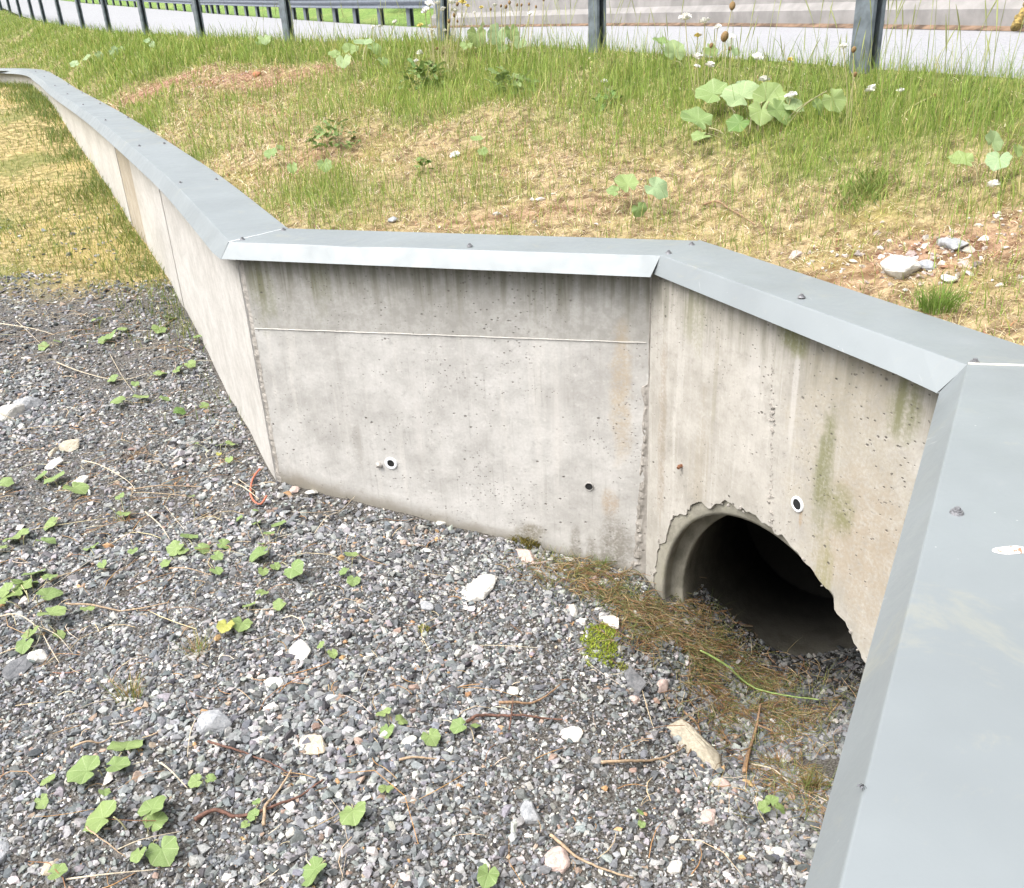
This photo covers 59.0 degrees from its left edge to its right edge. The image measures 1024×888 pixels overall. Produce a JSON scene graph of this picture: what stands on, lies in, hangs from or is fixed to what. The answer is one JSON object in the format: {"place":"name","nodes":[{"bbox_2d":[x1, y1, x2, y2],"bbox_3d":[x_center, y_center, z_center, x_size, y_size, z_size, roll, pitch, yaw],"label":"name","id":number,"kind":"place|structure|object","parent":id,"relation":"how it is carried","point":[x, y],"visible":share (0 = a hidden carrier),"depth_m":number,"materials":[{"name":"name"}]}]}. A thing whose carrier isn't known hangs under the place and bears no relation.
{"place":"outdoors","nodes":[
{"label":"outdoors","id":0,"kind":"place"},
{"bbox_2d":[62,0,432,27],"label":"bank","id":1,"kind":"structure","parent":0,"point":[366,16],"depth_m":33.44,"materials":[{"name":"plant"}]},
{"bbox_2d":[0,86,865,887],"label":"gravel ground","id":2,"kind":"structure","parent":0,"point":[10,170],"depth_m":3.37,"materials":[{"name":"gravel"}]},
{"bbox_2d":[0,836,9,863],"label":"stone","id":3,"kind":"object","parent":2,"relation":"on","point":[4,846],"visible":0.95,"depth_m":2.36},
{"bbox_2d":[0,404,24,420],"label":"stone","id":4,"kind":"object","parent":2,"relation":"on","point":[11,410],"visible":0.71,"depth_m":5.07,"materials":[{"name":"stone"}]},
{"bbox_2d":[2,654,32,680],"bbox_3d":[-1.669,0.755,3.063,0.078,0.041,0.144,-3,18,0],"label":"stone","id":5,"kind":"object","parent":2,"relation":"on","point":[12,669],"visible":0.9,"depth_m":3.04,"materials":[{"name":"stone"}]},
{"bbox_2d":[0,527,55,548],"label":"coltsfoot seedling","id":6,"kind":"object","parent":2,"relation":"on","point":[25,531],"visible":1,"depth_m":3.77,"materials":[{"name":"green plant"}]},
{"bbox_2d":[13,396,43,409],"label":"stone","id":7,"kind":"object","parent":2,"relation":"on","point":[29,402],"visible":0.62,"depth_m":5.18,"materials":[{"name":"stone"}]},
{"bbox_2d":[0,568,66,653],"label":"coltsfoot seedling","id":8,"kind":"object","parent":2,"relation":"on","point":[23,645],"visible":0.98,"depth_m":3.38,"materials":[{"name":"green plant"}]},
{"bbox_2d":[0,613,71,661],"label":"straw","id":9,"kind":"object","parent":2,"relation":"on","point":[38,628],"visible":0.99,"depth_m":3.21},
{"bbox_2d":[27,649,47,662],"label":"stone","id":10,"kind":"object","parent":2,"relation":"on","point":[38,655],"visible":0.99,"depth_m":3.10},
{"bbox_2d":[34,774,54,808],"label":"coltsfoot seedling","id":11,"kind":"object","parent":2,"relation":"on","point":[42,803],"visible":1,"depth_m":2.49,"materials":[{"name":"green plant"}]},
{"bbox_2d":[45,457,64,469],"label":"stone","id":12,"kind":"object","parent":2,"relation":"on","point":[59,461],"visible":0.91,"depth_m":4.44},
{"bbox_2d":[46,863,67,881],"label":"coltsfoot seedling","id":13,"kind":"object","parent":2,"relation":"on","point":[61,868],"visible":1,"depth_m":2.27,"materials":[{"name":"green plant"}]},
{"bbox_2d":[34,470,88,493],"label":"coltsfoot seedling","id":14,"kind":"object","parent":2,"relation":"on","point":[80,487],"visible":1,"depth_m":4.18,"materials":[{"name":"green plant"}]},
{"bbox_2d":[59,438,78,451],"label":"stone","id":15,"kind":"object","parent":2,"relation":"on","point":[70,445],"visible":0.96,"depth_m":4.61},
{"bbox_2d":[0,78,199,351],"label":"short grass","id":16,"kind":"structure","parent":2,"relation":"on","point":[68,197],"depth_m":7.96,"materials":[{"name":"plant"}]},
{"bbox_2d":[66,740,142,795],"bbox_3d":[-1.155,0.918,2.608,0.174,0.063,0.226,7,27,21],"label":"coltsfoot seedling","id":17,"kind":"object","parent":2,"relation":"on","point":[78,772],"visible":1,"depth_m":2.58,"materials":[{"name":"green plant"}]},
{"bbox_2d":[66,869,158,879],"bbox_3d":[-1.010,1.092,2.287,0.217,0.044,0.020,-8,26,-11],"label":"straw","id":18,"kind":"object","parent":2,"relation":"on","point":[71,878],"visible":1,"depth_m":2.27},
{"bbox_2d":[98,327,127,343],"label":"coltsfoot seedling","id":19,"kind":"object","parent":2,"relation":"on","point":[102,339],"visible":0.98,"depth_m":5.86,"materials":[{"name":"green plant"}]},
{"bbox_2d":[65,602,168,611],"bbox_3d":[-1.459,0.598,3.333,0.404,0.030,0.026,0,26,5],"label":"straw","id":20,"kind":"object","parent":2,"relation":"on","point":[110,608],"visible":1,"depth_m":3.33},
{"bbox_2d":[0,78,241,438],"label":"wall fringe grass","id":21,"kind":"structure","parent":2,"relation":"on","point":[45,111],"depth_m":9.08,"materials":[{"name":"plant"}]},
{"bbox_2d":[96,663,149,703],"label":"grass tuft","id":22,"kind":"object","parent":2,"relation":"on","point":[134,692],"visible":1,"depth_m":2.89,"materials":[{"name":"plant"}]},
{"bbox_2d":[115,492,137,553],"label":"coltsfoot seedling","id":23,"kind":"object","parent":2,"relation":"on","point":[129,551],"visible":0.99,"depth_m":3.92,"materials":[{"name":"green plant"}]},
{"bbox_2d":[83,795,178,866],"bbox_3d":[-1.010,1.034,2.400,0.253,0.099,0.207,-8,26,-11],"label":"coltsfoot seedling","id":24,"kind":"object","parent":2,"relation":"on","point":[156,855],"visible":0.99,"depth_m":2.41,"materials":[{"name":"green plant"}]},
{"bbox_2d":[107,370,166,386],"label":"coltsfoot seedling","id":25,"kind":"object","parent":2,"relation":"on","point":[112,378],"visible":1,"depth_m":5.43,"materials":[{"name":"green plant"}]},
{"bbox_2d":[110,394,169,404],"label":"coltsfoot seedling","id":26,"kind":"object","parent":2,"relation":"on","point":[118,400],"visible":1,"depth_m":5.16,"materials":[{"name":"green plant"}]},
{"bbox_2d":[172,335,201,372],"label":"coltsfoot seedling","id":27,"kind":"object","parent":2,"relation":"on","point":[190,363],"visible":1,"depth_m":5.51,"materials":[{"name":"green plant"}]},
{"bbox_2d":[169,621,217,660],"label":"grass tuft","id":28,"kind":"object","parent":2,"relation":"on","point":[198,648],"visible":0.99,"depth_m":3.10,"materials":[{"name":"plant"}]},
{"bbox_2d":[160,495,230,574],"bbox_3d":[-1.294,0.371,3.789,0.258,0.076,0.734,-6,26,-7],"label":"coltsfoot seedling","id":29,"kind":"object","parent":2,"relation":"on","point":[174,547],"visible":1,"depth_m":3.65,"materials":[{"name":"green plant"}]},
{"bbox_2d":[188,773,216,787],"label":"coltsfoot seedling","id":30,"kind":"object","parent":2,"relation":"on","point":[193,781],"visible":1,"depth_m":2.57,"materials":[{"name":"green plant"}]},
{"bbox_2d":[196,710,231,734],"bbox_3d":[-0.887,0.852,2.779,0.176,0.059,0.110,-5,19,1],"label":"stone","id":31,"kind":"object","parent":2,"relation":"on","point":[218,721],"visible":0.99,"depth_m":2.76,"materials":[{"name":"stone"}]},
{"bbox_2d":[216,589,268,633],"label":"coltsfoot seedling","id":32,"kind":"object","parent":2,"relation":"on","point":[236,624],"visible":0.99,"depth_m":3.20,"materials":[{"name":"green plant"}]},
{"bbox_2d":[207,740,291,774],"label":"twig","id":33,"kind":"object","parent":2,"relation":"on","point":[224,746],"visible":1,"depth_m":2.69,"materials":[{"name":"wood"}]},
{"bbox_2d":[241,798,260,827],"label":"coltsfoot seedling","id":34,"kind":"object","parent":2,"relation":"on","point":[253,813],"visible":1,"depth_m":2.49,"materials":[{"name":"green plant"}]},
{"bbox_2d":[193,779,323,821],"bbox_3d":[-0.702,1.006,2.535,0.361,0.039,0.055,-13,27,-20],"label":"twig","id":35,"kind":"object","parent":2,"relation":"on","point":[209,811],"visible":0.95,"depth_m":2.51,"materials":[{"name":"wood"}]},
{"bbox_2d":[264,677,283,687],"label":"stone","id":36,"kind":"object","parent":2,"relation":"on","point":[269,681],"visible":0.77,"depth_m":2.97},
{"bbox_2d":[249,518,303,578],"bbox_3d":[-0.976,0.430,3.672,0.189,0.081,0.509,-13,27,-20],"label":"coltsfoot seedling","id":37,"kind":"object","parent":2,"relation":"on","point":[296,568],"visible":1,"depth_m":3.57,"materials":[{"name":"green plant"}]},
{"bbox_2d":[262,769,291,825],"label":"twig","id":38,"kind":"object","parent":2,"relation":"on","point":[265,806],"visible":1,"depth_m":2.53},
{"bbox_2d":[289,640,311,663],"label":"stone","id":39,"kind":"object","parent":2,"relation":"on","point":[300,649],"visible":0.77,"depth_m":3.13,"materials":[{"name":"stone"}]},
{"bbox_2d":[299,734,326,754],"bbox_3d":[-0.604,0.910,2.759,0.094,0.042,0.122,4,18,-3],"label":"stone","id":40,"kind":"object","parent":2,"relation":"on","point":[316,741],"visible":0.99,"depth_m":2.73,"materials":[{"name":"stone"}]},
{"bbox_2d":[301,856,326,886],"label":"coltsfoot seedling","id":41,"kind":"object","parent":2,"relation":"on","point":[312,870],"visible":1,"depth_m":2.34,"materials":[{"name":"green plant"}]},
{"bbox_2d":[339,552,360,586],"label":"coltsfoot seedling","id":42,"kind":"object","parent":2,"relation":"on","point":[351,581],"visible":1,"depth_m":3.53,"materials":[{"name":"green plant"}]},
{"bbox_2d":[339,801,365,825],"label":"coltsfoot seedling","id":43,"kind":"object","parent":2,"relation":"on","point":[349,815],"visible":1,"depth_m":2.49,"materials":[{"name":"green plant"}]},
{"bbox_2d":[375,707,407,738],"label":"coltsfoot seedling","id":44,"kind":"object","parent":2,"relation":"on","point":[400,719],"visible":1,"depth_m":2.85,"materials":[{"name":"green plant"}]},
{"bbox_2d":[0,251,855,887],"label":"straw litter","id":45,"kind":"object","parent":2,"relation":"on","point":[246,595],"visible":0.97,"depth_m":3.42,"materials":[{"name":"plant"}]},
{"bbox_2d":[421,728,440,745],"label":"coltsfoot seedling","id":46,"kind":"object","parent":2,"relation":"on","point":[432,737],"visible":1,"depth_m":2.80,"materials":[{"name":"green plant"}]},
{"bbox_2d":[450,717,480,733],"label":"coltsfoot seedling","id":47,"kind":"object","parent":2,"relation":"on","point":[457,726],"visible":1,"depth_m":2.86,"materials":[{"name":"green plant"}]},
{"bbox_2d":[459,574,496,605],"bbox_3d":[-0.139,0.578,3.579,0.116,0.035,0.275,3,20,25],"label":"stone","id":48,"kind":"object","parent":2,"relation":"on","point":[480,587],"visible":1,"depth_m":3.56,"materials":[{"name":"stone"}]},
{"bbox_2d":[477,863,498,887],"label":"coltsfoot seedling","id":49,"kind":"object","parent":2,"relation":"on","point":[485,879],"visible":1,"depth_m":2.36,"materials":[{"name":"green plant"}]},
{"bbox_2d":[0,68,1023,887],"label":"retaining wall","id":50,"kind":"structure","parent":2,"relation":"on","point":[622,402],"depth_m":3.26,"materials":[{"name":"concrete"}]},
{"bbox_2d":[992,546,1023,553],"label":"bird dropping","id":51,"kind":"object","parent":50,"relation":"on","point":[1010,550],"visible":1,"depth_m":1.41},
{"bbox_2d":[466,696,562,729],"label":"twig","id":52,"kind":"object","parent":2,"relation":"on","point":[473,717],"visible":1,"depth_m":2.95,"materials":[{"name":"wood"}]},
{"bbox_2d":[505,534,540,549],"bbox_3d":[0.069,0.408,3.958,0.186,0.075,0.199,16,31,34],"label":"moss cushion","id":53,"kind":"object","parent":2,"relation":"on","point":[526,542],"visible":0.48,"depth_m":3.92,"materials":[{"name":"green plant"}]},
{"bbox_2d":[499,684,560,704],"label":"twig","id":54,"kind":"object","parent":2,"relation":"on","point":[523,703],"visible":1,"depth_m":3.02,"materials":[{"name":"wood"}]},
{"bbox_2d":[520,800,540,823],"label":"stone","id":55,"kind":"object","parent":2,"relation":"on","point":[529,813],"visible":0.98,"depth_m":2.58,"materials":[{"name":"stone"}]},
{"bbox_2d":[515,548,546,565],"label":"stone","id":56,"kind":"object","parent":2,"relation":"on","point":[526,554],"visible":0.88,"depth_m":3.84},
{"bbox_2d":[542,846,569,879],"bbox_3d":[0.119,1.136,2.464,0.078,0.032,0.141,-10,33,3],"label":"stone","id":57,"kind":"object","parent":2,"relation":"on","point":[557,858],"visible":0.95,"depth_m":2.45,"materials":[{"name":"stone"}]},
{"bbox_2d":[560,726,582,741],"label":"stone","id":58,"kind":"object","parent":2,"relation":"on","point":[573,733],"visible":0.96,"depth_m":2.90,"materials":[{"name":"stone"}]},
{"bbox_2d":[549,833,633,878],"bbox_3d":[0.211,1.132,2.470,0.252,0.041,0.030,11,29,27],"label":"twig","id":59,"kind":"object","parent":2,"relation":"on","point":[558,841],"visible":1,"depth_m":2.47,"materials":[{"name":"wood"}]},
{"bbox_2d":[580,620,623,667],"bbox_3d":[0.339,0.760,3.427,0.185,0.082,0.302,-3,25,0],"label":"moss cushion","id":60,"kind":"object","parent":2,"relation":"on","point":[595,637],"visible":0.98,"depth_m":3.41,"materials":[{"name":"green plant"}]},
{"bbox_2d":[599,612,618,628],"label":"stone","id":61,"kind":"object","parent":2,"relation":"on","point":[612,619],"visible":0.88,"depth_m":3.53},
{"bbox_2d":[624,666,646,694],"bbox_3d":[0.437,0.871,3.315,0.101,0.052,0.113,-22,32,-35],"label":"stone","id":62,"kind":"object","parent":2,"relation":"on","point":[636,681],"visible":0.87,"depth_m":3.30,"materials":[{"name":"stone"}]},
{"bbox_2d":[601,744,685,763],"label":"twig","id":63,"kind":"object","parent":2,"relation":"on","point":[628,760],"visible":1,"depth_m":2.86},
{"bbox_2d":[657,679,668,692],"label":"stone","id":64,"kind":"object","parent":2,"relation":"on","point":[662,684],"visible":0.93,"depth_m":3.39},
{"bbox_2d":[477,536,860,850],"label":"ditch grass","id":65,"kind":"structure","parent":2,"relation":"on","point":[754,695],"depth_m":3.55,"materials":[{"name":"plant"}]},
{"bbox_2d":[700,649,818,699],"bbox_3d":[0.973,0.925,3.558,0.473,0.168,0.078,12,29,29],"label":"grass stalk","id":66,"kind":"object","parent":65,"relation":"on","point":[722,662],"depth_m":3.61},
{"bbox_2d":[492,542,857,827],"bbox_3d":[0.809,0.870,3.483,1.086,0.545,1.925,-17,29,-27],"label":"needle mat","id":67,"kind":"object","parent":2,"relation":"on","point":[638,608],"visible":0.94,"depth_m":3.60,"materials":[{"name":"plant"}]},
{"bbox_2d":[741,704,772,773],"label":"twig","id":68,"kind":"object","parent":67,"relation":"on","point":[745,764],"visible":0.95,"depth_m":3.32,"materials":[{"name":"wood"}]},
{"bbox_2d":[667,860,682,873],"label":"stone","id":69,"kind":"object","parent":2,"relation":"on","point":[674,867],"visible":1,"depth_m":2.49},
{"bbox_2d":[667,704,721,774],"bbox_3d":[0.686,1.040,3.126,0.224,0.089,0.287,-9,33,-28],"label":"stone","id":70,"kind":"object","parent":2,"relation":"on","point":[693,739],"visible":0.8,"depth_m":3.11,"materials":[{"name":"stone"}]},
{"bbox_2d":[700,809,715,825],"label":"stone","id":71,"kind":"object","parent":2,"relation":"on","point":[707,816],"visible":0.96,"depth_m":2.68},
{"bbox_2d":[654,501,855,655],"bbox_3d":[1.992,-0.102,5.075,1.062,1.280,5.340,11,29,27],"label":"culvert pipe","id":72,"kind":"object","parent":2,"relation":"on","point":[758,576],"visible":0.2,"depth_m":4.23,"materials":[{"name":"concrete"}]},
{"bbox_2d":[758,795,784,813],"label":"coltsfoot seedling","id":73,"kind":"object","parent":2,"relation":"on","point":[767,801],"visible":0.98,"depth_m":2.74,"materials":[{"name":"green plant"}]},
{"bbox_2d":[760,742,801,768],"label":"grass tuft","id":74,"kind":"object","parent":2,"relation":"on","point":[777,757],"visible":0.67,"depth_m":3.17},
{"bbox_2d":[794,762,832,790],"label":"grass tuft","id":75,"kind":"object","parent":2,"relation":"on","point":[816,779],"visible":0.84,"depth_m":2.90,"materials":[{"name":"plant"}]},
{"bbox_2d":[0,6,1023,345],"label":"grass bank","id":76,"kind":"structure","parent":0,"point":[856,272],"depth_m":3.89,"materials":[{"name":"plant"}]},
{"bbox_2d":[69,46,124,67],"bbox_3d":[-5.899,-5.379,12.691,1.394,0.361,0.275,16,31,34],"label":"coltsfoot","id":77,"kind":"object","parent":76,"relation":"on","point":[72,64],"visible":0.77,"depth_m":12.47,"materials":[{"name":"green plant"}]},
{"bbox_2d":[264,144,331,174],"bbox_3d":[-1.188,-1.516,4.907,0.160,0.138,0.928,-15,28,-24],"label":"coltsfoot","id":78,"kind":"object","parent":76,"relation":"on","point":[268,153],"visible":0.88,"depth_m":4.74,"materials":[{"name":"green plant"}]},
{"bbox_2d":[305,119,360,148],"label":"leafy weed","id":79,"kind":"object","parent":76,"relation":"on","point":[330,128],"visible":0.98,"depth_m":5.12,"materials":[{"name":"green plant"}]},
{"bbox_2d":[328,38,387,69],"bbox_3d":[-1.285,-3.168,7.428,0.425,0.272,0.903,-10,26,-14],"label":"coltsfoot","id":80,"kind":"object","parent":76,"relation":"on","point":[347,57],"visible":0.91,"depth_m":7.41,"materials":[{"name":"green plant"}]},
{"bbox_2d":[399,58,451,88],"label":"leafy weed","id":81,"kind":"object","parent":76,"relation":"on","point":[434,69],"visible":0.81,"depth_m":6.28,"materials":[{"name":"green plant"}]},
{"bbox_2d":[416,0,469,74],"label":"dandelion","id":82,"kind":"object","parent":76,"relation":"on","point":[429,3],"visible":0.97,"depth_m":6.56,"materials":[{"name":"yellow plant"}]},
{"bbox_2d":[0,0,886,73],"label":"guardrail","id":83,"kind":"object","parent":76,"relation":"on","point":[597,11],"visible":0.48,"depth_m":5.99,"materials":[{"name":"metal"}]},
{"bbox_2d":[460,23,526,51],"bbox_3d":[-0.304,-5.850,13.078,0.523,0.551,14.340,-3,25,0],"label":"coltsfoot","id":84,"kind":"object","parent":76,"relation":"on","point":[476,38],"visible":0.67,"depth_m":6.88,"materials":[{"name":"green plant"}]},
{"bbox_2d":[473,0,544,68],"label":"grass tuft","id":85,"kind":"object","parent":76,"relation":"on","point":[509,3],"visible":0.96,"depth_m":6.35,"materials":[{"name":"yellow plant"}]},
{"bbox_2d":[483,65,539,96],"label":"leafy weed","id":86,"kind":"object","parent":76,"relation":"on","point":[504,73],"visible":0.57,"depth_m":5.73,"materials":[{"name":"green plant"}]},
{"bbox_2d":[0,13,1023,344],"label":"dry thatch","id":87,"kind":"object","parent":76,"relation":"on","point":[388,137],"visible":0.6,"depth_m":4.31,"materials":[{"name":"plant"}]},
{"bbox_2d":[591,86,622,110],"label":"leafy weed","id":88,"kind":"object","parent":76,"relation":"on","point":[604,97],"visible":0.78,"depth_m":5.14,"materials":[{"name":"green plant"}]},
{"bbox_2d":[191,71,1023,293],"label":"bank chips","id":89,"kind":"object","parent":76,"relation":"on","point":[913,253],"visible":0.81,"depth_m":2.77,"materials":[{"name":"stone"}]},
{"bbox_2d":[197,0,1023,168],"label":"grass stalks","id":90,"kind":"object","parent":76,"relation":"on","point":[946,43],"depth_m":4.38,"materials":[{"name":"plant"}]},
{"bbox_2d":[606,174,667,216],"bbox_3d":[0.500,-0.986,3.657,0.230,0.179,0.147,20,34,39],"label":"coltsfoot","id":91,"kind":"object","parent":76,"relation":"on","point":[624,182],"visible":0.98,"depth_m":3.62,"materials":[{"name":"green plant"}]},
{"bbox_2d":[652,37,739,65],"bbox_3d":[0.983,-2.160,5.024,0.156,0.180,0.773,-13,27,-20],"label":"coltsfoot","id":92,"kind":"object","parent":76,"relation":"on","point":[670,46],"visible":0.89,"depth_m":5.12,"materials":[{"name":"green plant"}]},
{"bbox_2d":[678,1,735,108],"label":"dandelion","id":93,"kind":"object","parent":76,"relation":"on","point":[725,35],"visible":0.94,"depth_m":4.52,"materials":[{"name":"yellow plant"}]},
{"bbox_2d":[680,78,846,145],"bbox_3d":[1.028,-1.444,4.040,0.478,0.312,0.824,-11,27,-16],"label":"coltsfoot","id":94,"kind":"object","parent":76,"relation":"on","point":[711,89],"visible":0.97,"depth_m":4.07,"materials":[{"name":"green plant"}]},
{"bbox_2d":[839,43,856,133],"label":"dandelion","id":95,"kind":"object","parent":76,"relation":"on","point":[843,46],"visible":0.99,"depth_m":3.58,"materials":[{"name":"plant"}]},
{"bbox_2d":[824,162,909,215],"bbox_3d":[1.250,-0.916,3.227,0.305,0.146,0.312,-3,25,0],"label":"grass tuft","id":96,"kind":"object","parent":76,"relation":"on","point":[865,181],"visible":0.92,"depth_m":3.21,"materials":[{"name":"green plant"}]},
{"bbox_2d":[880,252,920,278],"bbox_3d":[1.171,-0.538,2.756,0.129,0.063,0.163,-15,28,-24],"label":"stone","id":97,"kind":"object","parent":76,"relation":"on","point":[894,266],"visible":0.86,"depth_m":2.70,"materials":[{"name":"stone"}]},
{"bbox_2d":[918,259,936,270],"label":"stone","id":98,"kind":"object","parent":76,"relation":"on","point":[927,264],"visible":0.84,"depth_m":2.69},
{"bbox_2d":[909,273,977,315],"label":"grass tuft","id":99,"kind":"object","parent":76,"relation":"on","point":[934,304],"visible":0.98,"depth_m":2.50,"materials":[{"name":"plant"}]},
{"bbox_2d":[937,238,968,250],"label":"stone","id":100,"kind":"object","parent":76,"relation":"on","point":[950,243],"visible":0.9,"depth_m":2.72,"materials":[{"name":"stone"}]},
{"bbox_2d":[948,129,1022,184],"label":"coltsfoot","id":101,"kind":"object","parent":76,"relation":"on","point":[992,160],"visible":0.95,"depth_m":2.99,"materials":[{"name":"green plant"}]},
{"bbox_2d":[1,0,1023,78],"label":"road","id":102,"kind":"structure","parent":0,"point":[119,16],"depth_m":10.48,"materials":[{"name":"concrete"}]},
{"bbox_2d":[80,0,432,25],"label":"guardrail","id":103,"kind":"object","parent":102,"relation":"on","point":[409,6],"visible":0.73,"depth_m":29.18,"materials":[{"name":"metal"}]},
{"bbox_2d":[428,23,1023,30],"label":"gutter dirt","id":104,"kind":"structure","parent":102,"relation":"on","point":[962,27],"depth_m":12.25,"materials":[{"name":"brown soil"}]},
{"bbox_2d":[430,0,1023,30],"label":"concrete barrier","id":105,"kind":"object","parent":102,"relation":"on","point":[971,12],"visible":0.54,"depth_m":13.36,"materials":[{"name":"concrete"}]},
{"bbox_2d":[1010,3,1023,31],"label":"mossy branch","id":106,"kind":"object","parent":102,"relation":"on","point":[1017,24],"visible":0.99,"depth_m":8.56,"materials":[{"name":"yellow plant"}]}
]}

